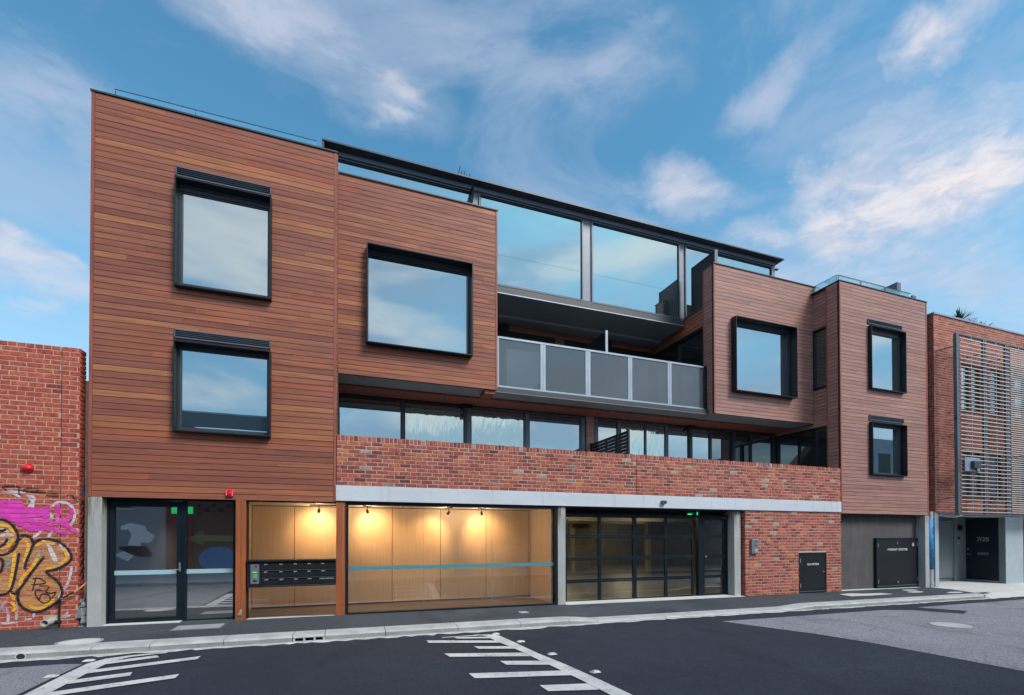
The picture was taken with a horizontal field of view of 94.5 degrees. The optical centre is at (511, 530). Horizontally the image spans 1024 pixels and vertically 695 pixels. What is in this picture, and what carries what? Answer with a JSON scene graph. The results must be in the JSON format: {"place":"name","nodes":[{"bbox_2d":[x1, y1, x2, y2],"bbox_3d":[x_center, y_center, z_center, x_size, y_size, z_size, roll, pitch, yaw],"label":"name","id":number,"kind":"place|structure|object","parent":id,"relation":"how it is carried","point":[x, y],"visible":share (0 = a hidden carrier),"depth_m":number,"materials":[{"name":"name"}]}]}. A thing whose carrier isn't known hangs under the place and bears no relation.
{"place":"outdoors","nodes":[
{"label":"outdoors","id":0,"kind":"place"},
{"bbox_2d":[0,587,988,647],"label":"pavement","id":1,"kind":"structure","parent":0,"point":[30,637],"depth_m":9.71,"materials":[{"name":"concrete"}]},
{"bbox_2d":[54,638,103,644],"bbox_3d":[-6.709,1.722,7.338,0.580,0.019,0.480,0,-1,-20],"label":"manhole cover","id":2,"kind":"object","parent":1,"relation":"on","point":[80,641],"visible":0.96,"depth_m":7.33,"materials":[{"name":"concrete"}]},
{"bbox_2d":[75,595,86,626],"bbox_3d":[-7.822,1.596,8.693,0.182,0.832,0.345,0,-1,-20],"label":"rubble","id":3,"kind":"object","parent":1,"relation":"on","point":[82,612],"visible":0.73,"depth_m":8.56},
{"bbox_2d":[169,623,226,630],"bbox_3d":[-5.662,1.752,8.559,0.790,0.044,0.480,0,-1,-20],"label":"pit lid","id":4,"kind":"object","parent":1,"relation":"on","point":[198,627],"visible":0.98,"depth_m":8.49,"materials":[{"name":"silver metal"}]},
{"bbox_2d":[103,587,916,625],"bbox_3d":[3.357,1.850,12.564,23.050,0.184,0.410,0,-1,-20],"label":"threshold","id":5,"kind":"object","parent":1,"relation":"on","point":[620,600],"visible":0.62,"depth_m":12.26,"materials":[{"name":"concrete"}]},
{"bbox_2d":[841,593,886,595],"bbox_3d":[10.608,1.903,14.227,1.870,0.012,0.590,0,-1,-20],"label":"concrete patch","id":6,"kind":"object","parent":1,"relation":"on","point":[857,594],"visible":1,"depth_m":14.14,"materials":[{"name":"grey concrete"}]},
{"bbox_2d":[0,596,1023,694],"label":"road","id":7,"kind":"structure","parent":0,"point":[716,655],"depth_m":6.45,"materials":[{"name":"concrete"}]},
{"bbox_2d":[0,664,81,694],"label":"road pavement","id":8,"kind":"structure","parent":7,"relation":"on","point":[15,680],"depth_m":5.87,"materials":[{"name":"grey asphalt"}]},
{"bbox_2d":[43,674,58,677],"bbox_3d":[-5.689,1.788,5.842,0.150,0.018,0.100,0,-1,-20],"label":"road stud","id":9,"kind":"object","parent":8,"relation":"on","point":[51,675],"visible":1,"depth_m":5.82,"materials":[{"name":"paint"}]},
{"bbox_2d":[24,652,199,694],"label":"road marking","id":10,"kind":"object","parent":7,"relation":"on","point":[70,677],"visible":1,"depth_m":5.81,"materials":[{"name":"paint"}]},
{"bbox_2d":[0,594,984,659],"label":"kerb","id":11,"kind":"structure","parent":7,"relation":"on","point":[10,653],"depth_m":8.43,"materials":[{"name":"concrete"}]},
{"bbox_2d":[15,653,25,658],"bbox_3d":[-6.911,1.768,6.652,0.132,0.106,0.004,0,-1,-20],"label":"drain outlet","id":12,"kind":"object","parent":11,"relation":"in","point":[20,656],"visible":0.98,"depth_m":6.65,"materials":[{"name":"concrete"}]},
{"bbox_2d":[0,597,1009,662],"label":"gutter","id":13,"kind":"object","parent":7,"relation":"on","point":[175,650],"visible":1,"depth_m":8.20,"materials":[{"name":"grey concrete"}]},
{"bbox_2d":[426,634,631,694],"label":"road marking","id":14,"kind":"object","parent":7,"relation":"on","point":[590,681],"visible":1,"depth_m":6.35,"materials":[{"name":"paint"}]},
{"bbox_2d":[590,670,600,672],"bbox_3d":[1.085,1.827,6.158,0.150,0.018,0.100,0,-1,-20],"label":"road stud","id":15,"kind":"object","parent":7,"relation":"on","point":[594,671],"visible":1,"depth_m":6.13,"materials":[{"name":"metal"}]},
{"bbox_2d":[724,599,1023,670],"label":"road pavement","id":16,"kind":"structure","parent":7,"relation":"on","point":[995,637],"depth_m":9.26,"materials":[{"name":"grey asphalt"}]},
{"bbox_2d":[873,607,966,613],"bbox_3d":[10.087,1.962,11.825,2.249,0.014,0.897,0,-1,17],"label":"road patch","id":17,"kind":"object","parent":16,"relation":"on","point":[931,609],"visible":1,"depth_m":11.79,"materials":[{"name":"grey asphalt"}]},
{"bbox_2d":[927,621,975,627],"bbox_3d":[9.015,1.934,9.707,0.800,0.019,0.720,0,-1,-20],"label":"manhole cover","id":18,"kind":"object","parent":16,"relation":"on","point":[950,624],"visible":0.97,"depth_m":9.73,"materials":[{"name":"metal"}]},
{"bbox_2d":[0,0,1023,380],"label":"sky","id":19,"kind":"structure","parent":0,"point":[879,142],"materials":[{"name":"blue"}]},
{"bbox_2d":[251,597,987,640],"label":"ground","id":20,"kind":"structure","parent":0,"point":[318,638],"depth_m":8.33,"materials":[{"name":"concrete"}]},
{"bbox_2d":[0,340,88,629],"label":"brick building","id":21,"kind":"structure","parent":20,"relation":"on","point":[44,392],"depth_m":8.40,"materials":[{"name":"red brick"}]},
{"bbox_2d":[20,464,33,471],"bbox_3d":[-8.519,-1.107,8.311,0.173,0.148,0.120,0,-1,-20],"label":"alarm bell","id":22,"kind":"object","parent":21,"relation":"attached to","point":[27,467],"visible":1,"depth_m":8.29,"materials":[{"name":"red plastic"}]},
{"bbox_2d":[40,617,59,626],"bbox_3d":[-8.179,1.609,8.388,0.252,0.200,0.280,0,-1,-20],"label":"drain pipe","id":23,"kind":"object","parent":21,"relation":"attached to","point":[46,622],"visible":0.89,"depth_m":8.30,"materials":[{"name":"white plastic"}]},
{"bbox_2d":[54,582,86,623],"bbox_3d":[-7.888,1.276,8.467,0.456,0.748,0.104,0,-1,-26],"label":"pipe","id":24,"kind":"object","parent":21,"relation":"attached to","point":[58,621],"visible":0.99,"depth_m":8.40,"materials":[{"name":"black metal"}]},
{"bbox_2d":[87,88,929,626],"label":"apartment building","id":25,"kind":"structure","parent":20,"relation":"on","point":[289,338],"depth_m":12.01,"materials":[{"name":"brown wood"}]},
{"bbox_2d":[109,500,182,623],"bbox_3d":[-6.957,0.587,9.021,1.163,2.315,0.129,0,-1,-20],"label":"entrance door","id":26,"kind":"structure","parent":25,"relation":"in","point":[113,503],"depth_m":9.00,"materials":[{"name":"black metal"}]},
{"bbox_2d":[170,506,194,514],"bbox_3d":[-6.885,-0.433,9.882,0.440,0.185,0.038,0,-1,-20],"label":"exit sign","id":27,"kind":"object","parent":25,"relation":"attached to","point":[191,510],"visible":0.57,"depth_m":9.90,"materials":[{"name":"plastic"}]},
{"bbox_2d":[172,329,271,437],"bbox_3d":[-5.642,-2.856,9.275,1.660,1.965,0.270,0,-1,-20],"label":"window","id":28,"kind":"structure","parent":25,"relation":"in","point":[218,389],"depth_m":9.33,"materials":[{"name":"blue glass"}]},
{"bbox_2d":[173,166,271,301],"bbox_3d":[-5.643,-5.799,9.311,1.655,2.330,0.270,0,-1,-20],"label":"window","id":29,"kind":"structure","parent":25,"relation":"in","point":[223,225],"depth_m":9.36,"materials":[{"name":"glass"}]},
{"bbox_2d":[225,489,233,496],"bbox_3d":[-5.530,-0.739,9.250,0.140,0.146,0.066,0,-1,-20],"label":"strobe alarm","id":30,"kind":"object","parent":25,"relation":"attached to","point":[229,492],"visible":1,"depth_m":9.25,"materials":[{"name":"red plastic"}]},
{"bbox_2d":[247,500,335,618],"bbox_3d":[-4.521,0.596,9.763,1.660,2.410,0.080,0,-1,-20],"label":"lobby window","id":31,"kind":"structure","parent":25,"relation":"in","point":[248,500],"depth_m":9.49,"materials":[{"name":"black metal"}]},
{"bbox_2d":[310,505,335,512],"bbox_3d":[-4.256,-0.494,10.655,0.550,0.186,0.112,0,-1,-20],"label":"track light","id":32,"kind":"object","parent":25,"relation":"attached to","point":[318,511],"visible":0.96,"depth_m":10.62,"materials":[{"name":"black paint"}]},
{"bbox_2d":[339,394,466,442],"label":"window","id":33,"kind":"structure","parent":25,"relation":"in","point":[366,416],"depth_m":12.87,"materials":[{"name":"blue glass"}]},
{"bbox_2d":[338,157,469,202],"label":"window","id":34,"kind":"structure","parent":25,"relation":"in","point":[344,165],"depth_m":12.86,"materials":[{"name":"glass"}]},
{"bbox_2d":[366,242,472,357],"bbox_3d":[-2.221,-5.531,11.526,2.540,2.320,0.340,0,-1,-20],"label":"window","id":35,"kind":"structure","parent":25,"relation":"in","point":[416,301],"depth_m":11.62,"materials":[{"name":"blue glass"}]},
{"bbox_2d":[345,502,557,614],"bbox_3d":[-1.225,0.610,10.908,4.948,2.462,0.130,0,-1,-20],"label":"lobby window","id":36,"kind":"structure","parent":25,"relation":"in","point":[555,509],"depth_m":10.86,"materials":[{"name":"clear glass"}]},
{"bbox_2d":[461,404,472,409],"bbox_3d":[-1.274,-3.517,13.413,0.320,0.126,0.132,0,-1,-20],"label":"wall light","id":37,"kind":"object","parent":25,"relation":"attached to","point":[467,406],"visible":1,"depth_m":13.36,"materials":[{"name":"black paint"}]},
{"bbox_2d":[497,335,554,390],"bbox_3d":[0.005,-5.105,15.801,3.120,2.725,0.105,0,-1,-20],"label":"sliding door","id":38,"kind":"structure","parent":25,"relation":"in","point":[519,362],"depth_m":15.95,"materials":[{"name":"grey glass"}]},
{"bbox_2d":[467,406,585,450],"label":"window","id":39,"kind":"structure","parent":25,"relation":"in","point":[488,426],"depth_m":14.07,"materials":[{"name":"glass"}]},
{"bbox_2d":[479,193,582,300],"bbox_3d":[0.620,-8.404,14.131,3.340,2.560,0.080,0,-1,-20],"label":"window","id":40,"kind":"structure","parent":25,"relation":"in","point":[539,250],"depth_m":14.20,"materials":[{"name":"glass"}]},
{"bbox_2d":[564,345,651,401],"bbox_3d":[3.520,-5.094,17.050,3.660,2.725,0.105,0,-1,-20],"label":"sliding door","id":41,"kind":"structure","parent":25,"relation":"in","point":[617,365],"depth_m":17.28,"materials":[{"name":"grey glass"}]},
{"bbox_2d":[565,515,693,601],"bbox_3d":[3.261,0.726,12.798,4.020,2.245,0.057,0,-1,-20],"label":"garage door","id":42,"kind":"structure","parent":25,"relation":"in","point":[634,536],"depth_m":12.79,"materials":[{"name":"black metal"}]},
{"bbox_2d":[594,418,667,456],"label":"window","id":43,"kind":"structure","parent":25,"relation":"in","point":[649,439],"depth_m":15.44,"materials":[{"name":"glass"}]},
{"bbox_2d":[591,221,679,318],"bbox_3d":[4.049,-8.393,15.350,3.340,2.560,0.080,0,-1,-20],"label":"window","id":44,"kind":"structure","parent":25,"relation":"in","point":[631,270],"depth_m":15.33,"materials":[{"name":"glass"}]},
{"bbox_2d":[652,326,702,407],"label":"window","id":45,"kind":"structure","parent":25,"relation":"in","point":[687,382],"depth_m":16.13,"materials":[{"name":"black glass"}]},
{"bbox_2d":[687,425,696,429],"bbox_3d":[6.095,-3.494,16.031,0.320,0.126,0.132,0,-1,-20],"label":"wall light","id":46,"kind":"object","parent":25,"relation":"attached to","point":[690,427],"visible":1,"depth_m":15.98,"materials":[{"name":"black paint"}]},
{"bbox_2d":[687,512,697,514],"bbox_3d":[5.130,-0.496,13.434,0.380,0.090,0.020,0,-1,-20],"label":"exit sign","id":47,"kind":"object","parent":25,"relation":"attached to","point":[692,513],"visible":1,"depth_m":13.43,"materials":[{"name":"green plastic"}]},
{"bbox_2d":[668,425,775,463],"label":"window","id":48,"kind":"structure","parent":25,"relation":"in","point":[701,443],"depth_m":16.57,"materials":[{"name":"blue glass"}]},
{"bbox_2d":[684,245,771,316],"bbox_3d":[7.663,-8.381,16.634,3.870,2.560,0.080,0,-1,-20],"label":"window","id":49,"kind":"structure","parent":25,"relation":"in","point":[692,255],"depth_m":16.23,"materials":[{"name":"glass"}]},
{"bbox_2d":[750,539,758,553],"bbox_3d":[7.029,0.448,13.694,0.240,0.415,0.082,0,-1,-20],"label":"entry panel","id":50,"kind":"object","parent":25,"relation":"attached to","point":[754,543],"visible":1,"depth_m":13.66,"materials":[{"name":"metal"}]},
{"bbox_2d":[731,315,797,399],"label":"window","id":51,"kind":"structure","parent":25,"relation":"in","point":[764,354],"depth_m":15.34,"materials":[{"name":"blue glass"}]},
{"bbox_2d":[776,425,826,466],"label":"window","id":52,"kind":"structure","parent":25,"relation":"in","point":[808,447],"depth_m":16.31,"materials":[{"name":"black glass"}]},
{"bbox_2d":[813,326,825,390],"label":"window","id":53,"kind":"structure","parent":25,"relation":"in","point":[819,335],"depth_m":15.81,"materials":[{"name":"black glass"}]},
{"bbox_2d":[867,318,906,393],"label":"window","id":54,"kind":"structure","parent":25,"relation":"in","point":[887,349],"depth_m":15.87,"materials":[{"name":"glass"}]},
{"bbox_2d":[869,415,907,476],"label":"window","id":55,"kind":"structure","parent":25,"relation":"in","point":[888,442],"depth_m":15.84,"materials":[{"name":"black metal"}]},
{"bbox_2d":[929,512,933,586],"bbox_3d":[14.554,0.705,16.498,0.237,2.750,0.237,0,-1,-20],"label":"downpipe","id":56,"kind":"object","parent":25,"relation":"attached to","point":[931,556],"visible":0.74,"depth_m":16.39,"materials":[{"name":"blue metal"}]},
{"bbox_2d":[927,312,1023,586],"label":"brick building","id":57,"kind":"structure","parent":20,"relation":"on","point":[975,373],"depth_m":17.23,"materials":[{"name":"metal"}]},
{"bbox_2d":[939,521,952,577],"bbox_3d":[16.652,0.726,18.480,1.760,2.230,0.050,0,-1,-20],"label":"door","id":58,"kind":"structure","parent":57,"relation":"in","point":[945,527],"depth_m":18.63,"materials":[{"name":"grey paint"}]},
{"bbox_2d":[953,306,976,319],"bbox_3d":[17.033,-8.053,17.966,1.009,0.914,0.936,0,-1,-36],"label":"yucca plant","id":59,"kind":"object","parent":57,"relation":"on","point":[958,315],"visible":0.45,"depth_m":17.83,"materials":[{"name":"green plant"}]},
{"bbox_2d":[961,364,981,413],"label":"window","id":60,"kind":"structure","parent":57,"relation":"in","point":[962,368],"depth_m":17.38,"materials":[{"name":"brown"}]},
{"bbox_2d":[962,451,982,499],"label":"window","id":61,"kind":"structure","parent":57,"relation":"in","point":[964,453],"depth_m":17.33,"materials":[{"name":"brown"}]},
{"bbox_2d":[966,518,998,581],"bbox_3d":[18.381,0.735,18.516,0.077,2.470,1.000,0,-1,-20],"label":"door","id":62,"kind":"structure","parent":57,"relation":"in","point":[982,534],"depth_m":18.50,"materials":[{"name":"black paint"}]},
{"bbox_2d":[964,455,1023,472],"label":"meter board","id":63,"kind":"object","parent":57,"relation":"attached to","point":[972,464],"visible":1,"depth_m":16.22,"materials":[{"name":"metal"}]},
{"bbox_2d":[990,370,1003,416],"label":"window","id":64,"kind":"structure","parent":57,"relation":"in","point":[994,374],"depth_m":17.94,"materials":[{"name":"brown"}]},
{"bbox_2d":[990,454,1004,500],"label":"window","id":65,"kind":"structure","parent":57,"relation":"in","point":[991,455],"depth_m":17.89,"materials":[{"name":"brown"}]},
{"bbox_2d":[1015,375,1023,419],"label":"window","id":66,"kind":"structure","parent":57,"relation":"in","point":[1015,375],"depth_m":18.49,"materials":[{"name":"brown"}]},
{"bbox_2d":[1016,456,1023,501],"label":"window","id":67,"kind":"structure","parent":57,"relation":"in","point":[1022,491],"depth_m":18.42,"materials":[{"name":"brown"}]},
{"bbox_2d":[933,581,1023,597],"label":"driveway","id":68,"kind":"structure","parent":0,"point":[998,590],"depth_m":16.35,"materials":[{"name":"concrete"}]}
]}

